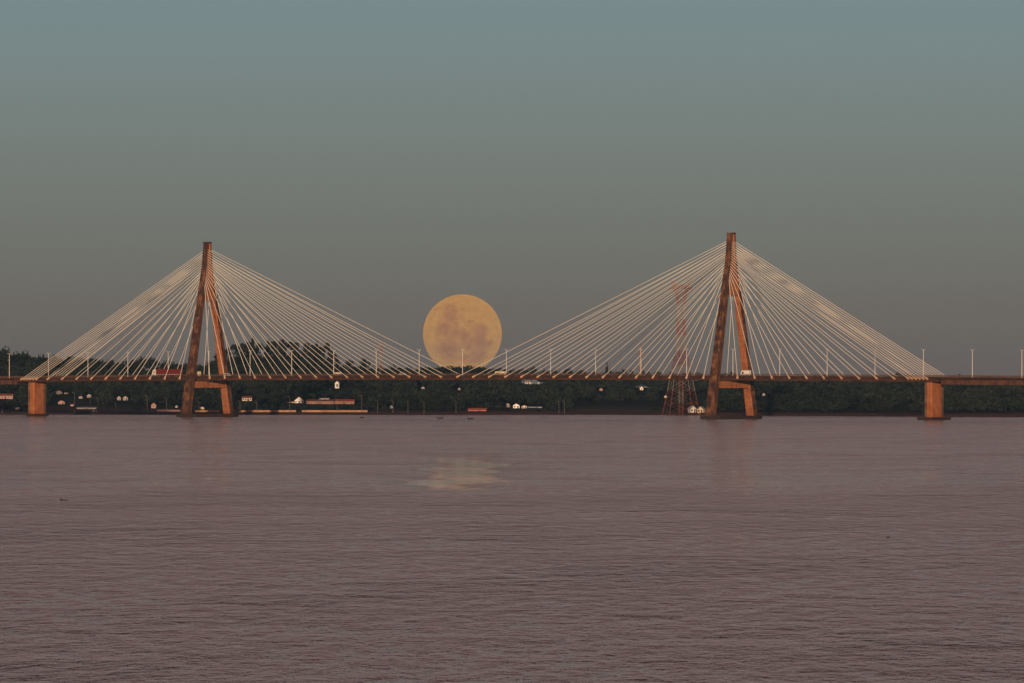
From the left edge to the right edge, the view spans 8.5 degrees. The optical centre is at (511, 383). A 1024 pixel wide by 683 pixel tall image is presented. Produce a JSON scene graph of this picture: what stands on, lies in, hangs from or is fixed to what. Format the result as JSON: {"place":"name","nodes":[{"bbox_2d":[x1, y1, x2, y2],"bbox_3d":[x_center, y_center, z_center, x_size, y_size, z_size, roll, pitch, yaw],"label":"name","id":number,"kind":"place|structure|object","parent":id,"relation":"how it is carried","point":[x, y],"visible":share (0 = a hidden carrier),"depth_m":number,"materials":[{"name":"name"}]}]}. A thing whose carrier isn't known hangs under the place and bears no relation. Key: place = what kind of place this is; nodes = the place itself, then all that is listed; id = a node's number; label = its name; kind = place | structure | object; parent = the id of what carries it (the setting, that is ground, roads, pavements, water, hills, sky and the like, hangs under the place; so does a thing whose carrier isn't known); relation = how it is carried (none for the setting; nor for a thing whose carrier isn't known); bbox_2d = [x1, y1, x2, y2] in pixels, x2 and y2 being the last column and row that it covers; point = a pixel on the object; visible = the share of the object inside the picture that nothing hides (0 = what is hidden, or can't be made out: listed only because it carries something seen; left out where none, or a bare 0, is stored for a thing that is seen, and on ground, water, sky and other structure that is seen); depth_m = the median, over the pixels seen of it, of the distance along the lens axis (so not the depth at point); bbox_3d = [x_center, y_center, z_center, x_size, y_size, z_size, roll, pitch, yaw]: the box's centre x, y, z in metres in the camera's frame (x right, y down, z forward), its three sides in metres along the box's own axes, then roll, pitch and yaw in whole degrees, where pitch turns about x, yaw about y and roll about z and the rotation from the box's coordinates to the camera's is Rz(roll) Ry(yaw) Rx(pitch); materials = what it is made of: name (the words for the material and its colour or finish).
{"place":"outdoors","nodes":[
{"label":"outdoors","id":0,"kind":"place"},
{"bbox_2d":[423,294,501,368],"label":"moon","id":1,"kind":"object","parent":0,"point":[454,325],"visible":0.84,"depth_m":29875.64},
{"bbox_2d":[0,415,1023,682],"bbox_3d":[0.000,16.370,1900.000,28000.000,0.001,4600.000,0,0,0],"label":"river water","id":2,"kind":"structure","parent":0,"point":[438,549],"depth_m":680.53,"materials":[{"name":"grey liquid"}]},
{"bbox_2d":[0,232,1023,419],"bbox_3d":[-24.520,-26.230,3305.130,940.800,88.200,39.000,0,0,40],"label":"cable stayed bridge","id":3,"kind":"structure","parent":2,"relation":"on","point":[731,284],"depth_m":3257.19,"materials":[{"name":"concrete"}]},
{"bbox_2d":[152,369,182,375],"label":"semi truck","id":4,"kind":"object","parent":3,"relation":"on","point":[176,372],"visible":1,"depth_m":3421.07,"materials":[{"name":"red paint"}]},
{"bbox_2d":[379,343,381,370],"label":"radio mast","id":5,"kind":"object","parent":3,"relation":"on","point":[380,356],"visible":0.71,"depth_m":4239.18,"materials":[{"name":"white metal"}]},
{"bbox_2d":[494,371,505,374],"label":"pickup truck","id":6,"kind":"object","parent":3,"relation":"on","point":[500,372],"visible":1,"depth_m":3281.03,"materials":[{"name":"beige paint"}]},
{"bbox_2d":[639,343,641,384],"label":"radio mast","id":7,"kind":"object","parent":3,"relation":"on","point":[640,358],"visible":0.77,"depth_m":4239.24,"materials":[{"name":"metal"}]},
{"bbox_2d":[740,370,750,375],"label":"delivery van","id":8,"kind":"object","parent":3,"relation":"on","point":[745,372],"visible":1,"depth_m":3188.82,"materials":[{"name":"white paint"}]},
{"bbox_2d":[0,371,1023,416],"bbox_3d":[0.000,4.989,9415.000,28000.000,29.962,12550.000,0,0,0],"label":"hills","id":9,"kind":"structure","parent":0,"point":[118,407],"depth_m":3692.98,"materials":[{"name":"plant"}]},
{"bbox_2d":[0,345,11,363],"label":"broadleaf tree","id":10,"kind":"object","parent":9,"relation":"on","point":[4,355],"visible":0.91,"depth_m":4229.15,"materials":[{"name":"green plant"}]},
{"bbox_2d":[0,394,13,398],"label":"building","id":11,"kind":"structure","parent":9,"relation":"on","point":[6,396],"depth_m":3902.01,"materials":[{"name":"pink paint"}]},
{"bbox_2d":[11,351,25,366],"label":"broadleaf tree","id":12,"kind":"object","parent":9,"relation":"on","point":[16,358],"visible":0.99,"depth_m":4245.81,"materials":[{"name":"green plant"}]},
{"bbox_2d":[19,350,33,362],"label":"broadleaf tree","id":13,"kind":"object","parent":9,"relation":"on","point":[28,357],"visible":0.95,"depth_m":4255.54,"materials":[{"name":"green plant"}]},
{"bbox_2d":[29,354,47,369],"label":"broadleaf tree","id":14,"kind":"object","parent":9,"relation":"on","point":[39,360],"visible":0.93,"depth_m":4220.61,"materials":[{"name":"green plant"}]},
{"bbox_2d":[44,355,57,369],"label":"broadleaf tree","id":15,"kind":"object","parent":9,"relation":"on","point":[53,360],"visible":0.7,"depth_m":4234.12,"materials":[{"name":"green plant"}]},
{"bbox_2d":[52,356,66,367],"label":"broadleaf tree","id":16,"kind":"object","parent":9,"relation":"on","point":[61,363],"visible":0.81,"depth_m":4245.95,"materials":[{"name":"green plant"}]},
{"bbox_2d":[64,357,78,369],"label":"broadleaf tree","id":17,"kind":"object","parent":9,"relation":"on","point":[72,364],"visible":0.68,"depth_m":4260.50,"materials":[{"name":"green plant"}]},
{"bbox_2d":[74,357,87,367],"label":"broadleaf tree","id":18,"kind":"object","parent":9,"relation":"on","point":[80,361],"visible":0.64,"depth_m":4269.84,"materials":[{"name":"green plant"}]},
{"bbox_2d":[76,407,96,408],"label":"shed","id":19,"kind":"structure","parent":9,"relation":"on","point":[86,407],"depth_m":3731.84,"materials":[{"name":"grey paint"}]},
{"bbox_2d":[83,359,100,370],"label":"broadleaf tree","id":20,"kind":"object","parent":9,"relation":"on","point":[93,366],"visible":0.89,"depth_m":4230.76,"materials":[{"name":"green plant"}]},
{"bbox_2d":[96,360,108,368],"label":"broadleaf tree","id":21,"kind":"object","parent":9,"relation":"on","point":[103,364],"visible":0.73,"depth_m":4245.21,"materials":[{"name":"green plant"}]},
{"bbox_2d":[105,361,116,370],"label":"broadleaf tree","id":22,"kind":"object","parent":9,"relation":"on","point":[110,365],"visible":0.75,"depth_m":4258.03,"materials":[{"name":"green plant"}]},
{"bbox_2d":[114,360,130,372],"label":"broadleaf tree","id":23,"kind":"object","parent":9,"relation":"on","point":[122,366],"visible":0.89,"depth_m":4219.65,"materials":[{"name":"green plant"}]},
{"bbox_2d":[128,359,141,372],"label":"broadleaf tree","id":24,"kind":"object","parent":9,"relation":"on","point":[135,364],"visible":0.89,"depth_m":4233.70,"materials":[{"name":"green plant"}]},
{"bbox_2d":[135,357,149,369],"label":"broadleaf tree","id":25,"kind":"object","parent":9,"relation":"on","point":[147,363],"visible":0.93,"depth_m":4246.50,"materials":[{"name":"green plant"}]},
{"bbox_2d":[144,357,159,369],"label":"broadleaf tree","id":26,"kind":"object","parent":9,"relation":"on","point":[151,361],"visible":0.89,"depth_m":4258.84,"materials":[{"name":"green plant"}]},
{"bbox_2d":[159,360,171,368],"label":"broadleaf tree","id":27,"kind":"object","parent":9,"relation":"on","point":[162,365],"visible":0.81,"depth_m":4222.58,"materials":[{"name":"green plant"}]},
{"bbox_2d":[157,410,179,411],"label":"retaining wall","id":28,"kind":"structure","parent":9,"relation":"on","point":[168,410],"depth_m":3664.50,"materials":[{"name":"pink paint"}]},
{"bbox_2d":[169,361,181,368],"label":"broadleaf tree","id":29,"kind":"object","parent":9,"relation":"on","point":[174,366],"visible":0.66,"depth_m":4236.91,"materials":[{"name":"green plant"}]},
{"bbox_2d":[180,363,187,372],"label":"broadleaf tree","id":30,"kind":"object","parent":9,"relation":"on","point":[184,365],"visible":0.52,"depth_m":4248.10,"materials":[{"name":"green plant"}]},
{"bbox_2d":[196,363,205,370],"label":"broadleaf tree","id":31,"kind":"object","parent":9,"relation":"on","point":[199,368],"visible":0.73,"depth_m":4269.21,"materials":[{"name":"green plant"}]},
{"bbox_2d":[195,410,219,411],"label":"retaining wall","id":32,"kind":"structure","parent":9,"relation":"on","point":[207,410],"depth_m":3663.89,"materials":[{"name":"beige concrete"}]},
{"bbox_2d":[205,360,215,371],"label":"broadleaf tree","id":33,"kind":"object","parent":9,"relation":"on","point":[210,364],"visible":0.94,"depth_m":4232.69,"materials":[{"name":"green plant"}]},
{"bbox_2d":[211,353,217,366],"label":"tall gum tree","id":34,"kind":"object","parent":9,"relation":"on","point":[215,358],"visible":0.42,"depth_m":4245.17,"materials":[{"name":"green plant"}]},
{"bbox_2d":[226,344,241,367],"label":"tall gum tree","id":35,"kind":"object","parent":9,"relation":"on","point":[233,347],"visible":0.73,"depth_m":4232.94,"materials":[{"name":"green plant"}]},
{"bbox_2d":[231,343,247,365],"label":"tall gum tree","id":36,"kind":"object","parent":9,"relation":"on","point":[243,347],"visible":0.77,"depth_m":4244.82,"materials":[{"name":"green plant"}]},
{"bbox_2d":[235,341,250,364],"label":"tall gum tree","id":37,"kind":"object","parent":9,"relation":"on","point":[247,351],"visible":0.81,"depth_m":4257.27,"materials":[{"name":"green plant"}]},
{"bbox_2d":[242,396,252,400],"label":"house","id":38,"kind":"structure","parent":9,"relation":"on","point":[246,398],"depth_m":3874.01,"materials":[{"name":"beige paint"}]},
{"bbox_2d":[247,337,258,371],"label":"conifer tree","id":39,"kind":"object","parent":9,"relation":"on","point":[252,362],"visible":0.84,"depth_m":4221.09,"materials":[{"name":"green plant"}]},
{"bbox_2d":[253,343,269,372],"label":"tall gum tree","id":40,"kind":"object","parent":9,"relation":"on","point":[260,356],"visible":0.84,"depth_m":4234.07,"materials":[{"name":"green plant"}]},
{"bbox_2d":[264,340,271,368],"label":"conifer tree","id":41,"kind":"object","parent":9,"relation":"on","point":[269,349],"visible":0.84,"depth_m":4247.33,"materials":[{"name":"green plant"}]},
{"bbox_2d":[241,410,295,411],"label":"retaining wall","id":42,"kind":"structure","parent":9,"relation":"on","point":[268,410],"depth_m":3662.94,"materials":[{"name":"beige concrete"}]},
{"bbox_2d":[261,353,284,373],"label":"broadleaf tree","id":43,"kind":"object","parent":9,"relation":"on","point":[276,360],"visible":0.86,"depth_m":4228.55,"materials":[{"name":"green plant"}]},
{"bbox_2d":[267,341,282,368],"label":"tall gum tree","id":44,"kind":"object","parent":9,"relation":"on","point":[274,344],"visible":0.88,"depth_m":4260.04,"materials":[{"name":"green plant"}]},
{"bbox_2d":[276,339,296,371],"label":"tall gum tree","id":45,"kind":"object","parent":9,"relation":"on","point":[281,351],"visible":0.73,"depth_m":4223.58,"materials":[{"name":"green plant"}]},
{"bbox_2d":[281,341,297,368],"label":"tall gum tree","id":46,"kind":"object","parent":9,"relation":"on","point":[290,343],"visible":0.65,"depth_m":4237.08,"materials":[{"name":"green plant"}]},
{"bbox_2d":[280,354,298,367],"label":"broadleaf tree","id":47,"kind":"object","parent":9,"relation":"on","point":[287,356],"visible":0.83,"depth_m":4240.91,"materials":[{"name":"green plant"}]},
{"bbox_2d":[294,397,303,402],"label":"house","id":48,"kind":"structure","parent":9,"relation":"on","point":[299,400],"depth_m":3842.01,"materials":[{"name":"white paint"}]},
{"bbox_2d":[292,342,308,372],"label":"tall gum tree","id":49,"kind":"object","parent":9,"relation":"on","point":[299,351],"visible":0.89,"depth_m":4249.43,"materials":[{"name":"green plant"}]},
{"bbox_2d":[295,353,310,367],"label":"broadleaf tree","id":50,"kind":"object","parent":9,"relation":"on","point":[302,359],"visible":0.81,"depth_m":4256.03,"materials":[{"name":"green plant"}]},
{"bbox_2d":[300,342,313,371],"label":"tall gum tree","id":51,"kind":"object","parent":9,"relation":"on","point":[305,346],"visible":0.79,"depth_m":4260.92,"materials":[{"name":"green plant"}]},
{"bbox_2d":[298,344,318,372],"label":"tall gum tree","id":52,"kind":"object","parent":9,"relation":"on","point":[311,352],"visible":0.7,"depth_m":4225.57,"materials":[{"name":"green plant"}]},
{"bbox_2d":[312,341,319,371],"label":"conifer tree","id":53,"kind":"object","parent":9,"relation":"on","point":[316,361],"visible":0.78,"depth_m":4238.39,"materials":[{"name":"green plant"}]},
{"bbox_2d":[306,399,334,403],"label":"row building","id":54,"kind":"structure","parent":9,"relation":"on","point":[319,401],"depth_m":3830.01,"materials":[{"name":"brick"}]},
{"bbox_2d":[317,357,332,371],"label":"broadleaf tree","id":55,"kind":"object","parent":9,"relation":"on","point":[324,365],"visible":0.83,"depth_m":4228.96,"materials":[{"name":"green plant"}]},
{"bbox_2d":[318,346,331,371],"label":"tall gum tree","id":56,"kind":"object","parent":9,"relation":"on","point":[321,350],"visible":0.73,"depth_m":4250.48,"materials":[{"name":"green plant"}]},
{"bbox_2d":[321,342,332,361],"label":"tall gum tree","id":57,"kind":"object","parent":9,"relation":"on","point":[326,347],"visible":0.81,"depth_m":4264.93,"materials":[{"name":"green plant"}]},
{"bbox_2d":[327,354,340,371],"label":"tall gum tree","id":58,"kind":"object","parent":9,"relation":"on","point":[336,360],"visible":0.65,"depth_m":4227.79,"materials":[{"name":"green plant"}]},
{"bbox_2d":[302,410,366,411],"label":"retaining wall","id":59,"kind":"structure","parent":9,"relation":"on","point":[334,410],"depth_m":3661.92,"materials":[{"name":"beige concrete"}]},
{"bbox_2d":[335,365,347,371],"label":"broadleaf tree","id":60,"kind":"object","parent":9,"relation":"on","point":[340,368],"visible":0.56,"depth_m":4269.53,"materials":[{"name":"green plant"}]},
{"bbox_2d":[334,399,354,403],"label":"row building","id":61,"kind":"structure","parent":9,"relation":"on","point":[343,401],"depth_m":3834.01,"materials":[{"name":"brick"}]},
{"bbox_2d":[342,360,354,373],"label":"tall gum tree","id":62,"kind":"object","parent":9,"relation":"on","point":[350,366],"visible":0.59,"depth_m":4232.38,"materials":[{"name":"green plant"}]},
{"bbox_2d":[352,364,364,373],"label":"broadleaf tree","id":63,"kind":"object","parent":9,"relation":"on","point":[358,371],"visible":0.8,"depth_m":4244.17,"materials":[{"name":"green plant"}]},
{"bbox_2d":[360,358,370,373],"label":"tall gum tree","id":64,"kind":"object","parent":9,"relation":"on","point":[366,366],"visible":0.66,"depth_m":4257.87,"materials":[{"name":"green plant"}]},
{"bbox_2d":[366,365,378,373],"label":"broadleaf tree","id":65,"kind":"object","parent":9,"relation":"on","point":[373,371],"visible":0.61,"depth_m":4219.39,"materials":[{"name":"green plant"}]},
{"bbox_2d":[378,366,393,372],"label":"broadleaf tree","id":66,"kind":"object","parent":9,"relation":"on","point":[385,369],"visible":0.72,"depth_m":4233.47,"materials":[{"name":"green plant"}]},
{"bbox_2d":[392,364,403,373],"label":"broadleaf tree","id":67,"kind":"object","parent":9,"relation":"on","point":[396,370],"visible":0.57,"depth_m":4247.72,"materials":[{"name":"green plant"}]},
{"bbox_2d":[401,365,411,372],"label":"broadleaf tree","id":68,"kind":"object","parent":9,"relation":"on","point":[408,369],"visible":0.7,"depth_m":4258.25,"materials":[{"name":"green plant"}]},
{"bbox_2d":[411,367,424,374],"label":"broadleaf tree","id":69,"kind":"object","parent":9,"relation":"on","point":[419,371],"visible":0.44,"depth_m":4223.53,"materials":[{"name":"green plant"}]},
{"bbox_2d":[429,406,443,411],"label":"broadleaf tree","id":70,"kind":"object","parent":9,"relation":"on","point":[436,407],"visible":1,"depth_m":3667.04,"materials":[{"name":"green plant"}]},
{"bbox_2d":[429,366,449,372],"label":"broadleaf tree","id":71,"kind":"object","parent":9,"relation":"on","point":[442,368],"visible":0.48,"depth_m":4230.88,"materials":[{"name":"green plant"}]},
{"bbox_2d":[439,366,459,374],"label":"broadleaf tree","id":72,"kind":"object","parent":9,"relation":"on","point":[454,369],"visible":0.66,"depth_m":4244.87,"materials":[{"name":"green plant"}]},
{"bbox_2d":[461,365,484,374],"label":"broadleaf tree","id":73,"kind":"object","parent":9,"relation":"on","point":[477,369],"visible":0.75,"depth_m":4221.48,"materials":[{"name":"green plant"}]},
{"bbox_2d":[468,408,486,410],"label":"shed","id":74,"kind":"structure","parent":9,"relation":"on","point":[477,409],"depth_m":3686.48,"materials":[{"name":"metal"}]},
{"bbox_2d":[494,406,507,411],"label":"broadleaf tree","id":75,"kind":"object","parent":9,"relation":"on","point":[503,407],"visible":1,"depth_m":3665.96,"materials":[{"name":"green plant"}]},
{"bbox_2d":[0,355,1023,411],"bbox_3d":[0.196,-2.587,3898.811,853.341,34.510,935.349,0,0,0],"label":"woodland","id":76,"kind":"object","parent":9,"relation":"on","point":[834,395],"visible":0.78,"depth_m":3855.68,"materials":[{"name":"green plant"}]},
{"bbox_2d":[517,369,529,382],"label":"broadleaf tree","id":77,"kind":"object","parent":9,"relation":"on","point":[519,371],"visible":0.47,"depth_m":4244.88,"materials":[{"name":"green plant"}]},
{"bbox_2d":[526,366,537,384],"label":"broadleaf tree","id":78,"kind":"object","parent":9,"relation":"on","point":[534,370],"visible":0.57,"depth_m":4258.10,"materials":[{"name":"green plant"}]},
{"bbox_2d":[563,367,572,374],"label":"broadleaf tree","id":79,"kind":"object","parent":9,"relation":"on","point":[569,370],"visible":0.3,"depth_m":4245.93,"materials":[{"name":"green plant"}]},
{"bbox_2d":[574,368,585,374],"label":"broadleaf tree","id":80,"kind":"object","parent":9,"relation":"on","point":[582,371],"visible":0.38,"depth_m":4261.01,"materials":[{"name":"green plant"}]},
{"bbox_2d":[579,409,685,411],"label":"grass bank","id":81,"kind":"structure","parent":9,"relation":"on","point":[615,410],"depth_m":3672.18,"materials":[{"name":"green plant"}]},
{"bbox_2d":[662,280,699,414],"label":"transmission tower","id":82,"kind":"structure","parent":9,"relation":"on","point":[682,347],"depth_m":3589.20,"materials":[{"name":"metal"}]},
{"bbox_2d":[687,406,695,412],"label":"boathouse","id":83,"kind":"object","parent":9,"relation":"on","point":[691,409],"visible":1,"depth_m":3598.15,"materials":[{"name":"white paint"}]},
{"bbox_2d":[697,406,704,412],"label":"boathouse","id":84,"kind":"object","parent":9,"relation":"on","point":[701,409],"visible":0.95,"depth_m":3590.13,"materials":[{"name":"beige paint"}]},
{"bbox_2d":[0,0,1023,387],"label":"sky","id":85,"kind":"structure","parent":0,"point":[379,163],"materials":[{"name":"grey"}]}
]}

